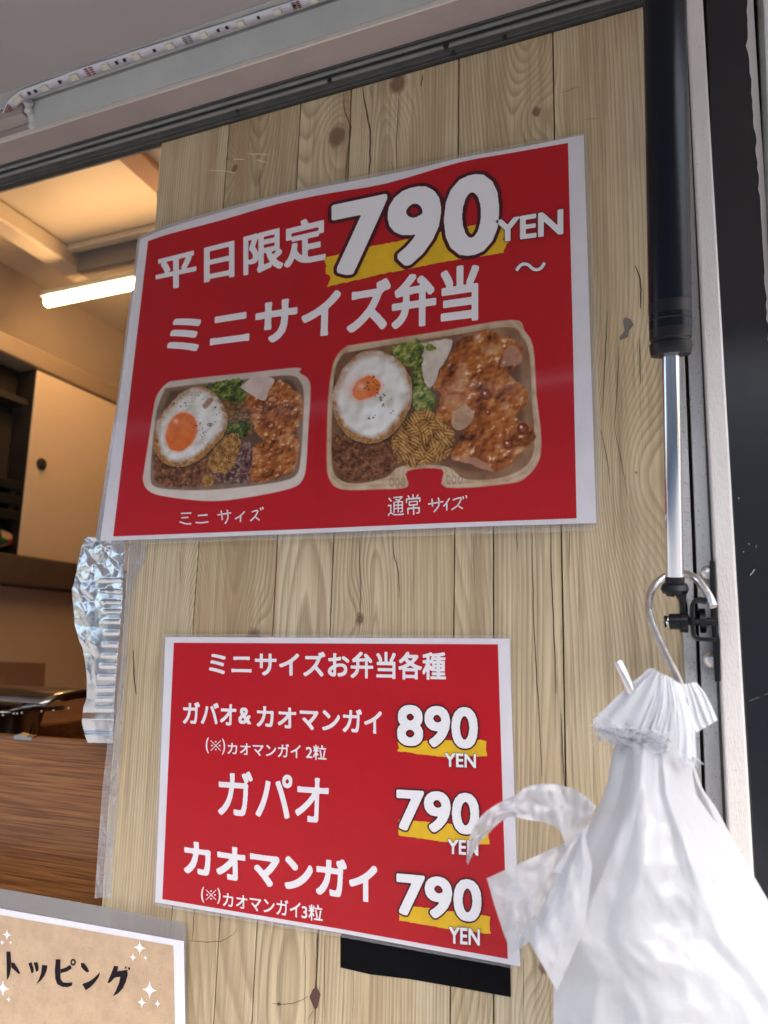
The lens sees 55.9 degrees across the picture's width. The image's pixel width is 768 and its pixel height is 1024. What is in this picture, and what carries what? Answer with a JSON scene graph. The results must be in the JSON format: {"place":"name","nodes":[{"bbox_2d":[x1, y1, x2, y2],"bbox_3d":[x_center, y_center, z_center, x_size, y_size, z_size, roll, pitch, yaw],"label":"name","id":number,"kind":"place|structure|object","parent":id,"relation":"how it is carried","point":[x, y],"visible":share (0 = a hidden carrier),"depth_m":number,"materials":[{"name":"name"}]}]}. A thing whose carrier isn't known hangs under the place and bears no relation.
{"place":"outdoors","nodes":[
{"label":"outdoors","id":0,"kind":"place"},
{"bbox_2d":[0,262,125,525],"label":"interior wall","id":1,"kind":"structure","parent":0,"point":[75,336],"depth_m":1.52,"materials":[{"name":"beige paint"}]},
{"bbox_2d":[0,331,129,597],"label":"wall cabinet","id":2,"kind":"object","parent":1,"relation":"attached to","point":[63,412],"depth_m":1.40,"materials":[{"name":"wood"}]},
{"bbox_2d":[0,528,12,547],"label":"food packet","id":3,"kind":"object","parent":2,"relation":"in","point":[6,538],"visible":1,"depth_m":1.32},
{"bbox_2d":[0,477,21,521],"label":"black crate","id":4,"kind":"object","parent":2,"relation":"in","point":[9,499],"visible":1,"depth_m":1.32,"materials":[{"name":"black plastic"}]},
{"bbox_2d":[17,370,129,570],"bbox_3d":[-0.398,0.037,2.056,0.025,0.359,1.521,-3,-11,21],"label":"door","id":5,"kind":"structure","parent":2,"relation":"in","point":[71,429],"depth_m":1.44,"materials":[{"name":"wood"}]},
{"bbox_2d":[0,160,156,334],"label":"interior ceiling","id":6,"kind":"structure","parent":0,"point":[113,197],"depth_m":1.23,"materials":[{"name":"beige paint"}]},
{"bbox_2d":[0,200,88,281],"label":"ceiling beam","id":7,"kind":"structure","parent":6,"relation":"attached to","point":[18,229],"depth_m":1.28,"materials":[{"name":"brown wood"}]},
{"bbox_2d":[40,271,133,306],"bbox_3d":[-0.278,-0.453,1.218,0.763,0.108,0.025,-3,-11,21],"label":"light tube","id":8,"kind":"object","parent":6,"relation":"hanging from","point":[96,288],"visible":0.35,"depth_m":1.30,"materials":[{"name":"beige plastic"}]},
{"bbox_2d":[77,240,137,278],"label":"ceiling beam","id":9,"kind":"structure","parent":6,"relation":"attached to","point":[108,260],"depth_m":1.33,"materials":[{"name":"grey"}]},
{"bbox_2d":[67,224,154,252],"bbox_3d":[0.341,-0.537,0.985,2.004,0.011,0.015,-3,-11,21],"label":"ceiling batten","id":10,"kind":"object","parent":6,"relation":"attached to","point":[127,235],"visible":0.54,"depth_m":1.30,"materials":[{"name":"brown wood"}]},
{"bbox_2d":[119,152,158,192],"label":"ceiling beam","id":11,"kind":"structure","parent":6,"relation":"attached to","point":[144,167],"depth_m":1.07,"materials":[{"name":"brown wood"}]},
{"bbox_2d":[703,0,767,898],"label":"truck body panel","id":12,"kind":"object","parent":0,"point":[736,38],"visible":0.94,"depth_m":0.48,"materials":[{"name":"black paint"}]},
{"bbox_2d":[0,0,642,190],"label":"hatch header","id":13,"kind":"object","parent":12,"relation":"attached to","point":[422,36],"visible":1,"depth_m":0.64,"materials":[{"name":"paint"}]},
{"bbox_2d":[0,146,161,192],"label":"header web","id":14,"kind":"object","parent":13,"relation":"attached to","point":[81,169],"visible":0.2,"depth_m":0.78,"materials":[{"name":"grey metal"}]},
{"bbox_2d":[0,0,434,134],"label":"hatch flap","id":15,"kind":"object","parent":13,"relation":"attached to","point":[41,41],"visible":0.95,"depth_m":0.63,"materials":[{"name":"grey metal"}]},
{"bbox_2d":[2,0,325,112],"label":"led strip","id":16,"kind":"object","parent":15,"relation":"attached to","point":[15,101],"visible":1,"depth_m":0.64,"materials":[{"name":"grey plastic"}]},
{"bbox_2d":[643,0,717,632],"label":"gas strut","id":17,"kind":"object","parent":15,"relation":"attached to","point":[667,171],"visible":1,"depth_m":0.42,"materials":[{"name":"black"}]},
{"bbox_2d":[613,570,717,702],"bbox_3d":[0.150,0.072,0.402,0.098,0.090,0.040,10,-14,-40],"label":"hook","id":18,"kind":"object","parent":17,"relation":"hanging from","point":[619,665],"visible":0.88,"depth_m":0.42,"materials":[{"name":"metal"}]},
{"bbox_2d":[466,668,767,1023],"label":"plastic bag bundle","id":19,"kind":"object","parent":18,"relation":"hanging from","point":[640,898],"visible":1,"depth_m":0.33,"materials":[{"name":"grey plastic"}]},
{"bbox_2d":[680,0,753,874],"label":"body frame","id":20,"kind":"object","parent":12,"relation":"attached to","point":[720,742],"visible":0.65,"depth_m":0.47,"materials":[{"name":"metal"}]},
{"bbox_2d":[689,560,720,681],"bbox_3d":[0.193,0.065,0.434,0.018,0.074,0.038,-3,-11,21],"label":"strut bracket","id":21,"kind":"object","parent":20,"relation":"attached to","point":[710,659],"visible":0.99,"depth_m":0.44,"materials":[{"name":"black metal"}]},
{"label":"interior floor","id":22,"kind":"structure","parent":0,"visible":0},
{"bbox_2d":[0,586,125,695],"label":"wall panel","id":23,"kind":"structure","parent":22,"relation":"on","point":[37,625],"depth_m":1.39,"materials":[{"name":"brown wood"}]},
{"bbox_2d":[0,662,45,685],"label":"card sheet","id":24,"kind":"object","parent":23,"relation":"attached to","point":[22,674],"visible":0.67,"depth_m":1.33,"materials":[{"name":"brown cardboard"}]},
{"bbox_2d":[0,733,113,905],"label":"counter","id":25,"kind":"object","parent":23,"relation":"attached to","point":[52,795],"depth_m":0.67,"materials":[{"name":"brown wood"}]},
{"bbox_2d":[14,732,36,739],"bbox_3d":[-0.348,0.217,0.702,0.024,0.006,0.006,-3,-11,21],"label":"foil scrap","id":26,"kind":"object","parent":25,"relation":"on","point":[23,736],"visible":1,"depth_m":0.70,"materials":[{"name":"white metal"}]},
{"bbox_2d":[0,685,85,734],"bbox_3d":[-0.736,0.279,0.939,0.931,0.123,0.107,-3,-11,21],"label":"steel pan","id":27,"kind":"object","parent":25,"relation":"on","point":[24,709],"visible":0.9,"depth_m":0.81,"materials":[{"name":"silver"}]},
{"bbox_2d":[37,695,117,740],"bbox_3d":[-0.336,0.890,1.689,0.302,0.920,1.950,-3,-11,21],"label":"counter","id":28,"kind":"object","parent":22,"relation":"on","point":[65,722],"depth_m":1.06,"materials":[{"name":"brown wood"}]},
{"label":"body wall","id":29,"kind":"structure","parent":0,"visible":0},
{"bbox_2d":[102,7,684,1023],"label":"plank wall","id":30,"kind":"structure","parent":29,"relation":"attached to","point":[560,607],"depth_m":0.54,"materials":[{"name":"brown wood"}]},
{"bbox_2d":[0,888,185,1023],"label":"toppings sign","id":31,"kind":"object","parent":30,"relation":"attached to","point":[62,961],"visible":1,"depth_m":0.57,"materials":[{"name":"beige paper"}]},
{"bbox_2d":[72,537,125,742],"bbox_3d":[-0.260,0.112,0.652,0.079,0.186,0.013,-6,-12,32],"label":"foil sheet","id":32,"kind":"object","parent":30,"relation":"attached to","point":[97,590],"visible":0.99,"depth_m":0.64,"materials":[{"name":"white metal"}]},
{"bbox_2d":[95,544,146,897],"bbox_3d":[-0.221,0.170,0.609,0.027,0.290,0.001,-3,-11,21],"label":"clear tape","id":33,"kind":"object","parent":30,"relation":"attached to","point":[103,828],"visible":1,"depth_m":0.60,"materials":[{"name":"white"}]},
{"bbox_2d":[155,637,519,965],"bbox_3d":[-0.048,0.196,0.532,0.296,0.210,0.003,-3,-11,21],"label":"menu poster","id":34,"kind":"object","parent":30,"relation":"attached to","point":[359,787],"visible":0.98,"depth_m":0.53,"materials":[{"name":"red paper"}]},
{"bbox_2d":[95,135,595,541],"bbox_3d":[-0.052,-0.130,0.596,0.437,0.314,0.003,-3,-11,21],"label":"price poster","id":35,"kind":"object","parent":30,"relation":"attached to","point":[409,349],"visible":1,"depth_m":0.58,"materials":[{"name":"red paper"}]},
{"bbox_2d":[340,933,510,996],"bbox_3d":[0.025,0.303,0.488,0.121,0.027,0.001,-3,-11,21],"label":"black tape strip","id":36,"kind":"object","parent":30,"relation":"attached to","point":[372,956],"visible":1,"depth_m":0.49,"materials":[{"name":"black plastic"}]}
]}

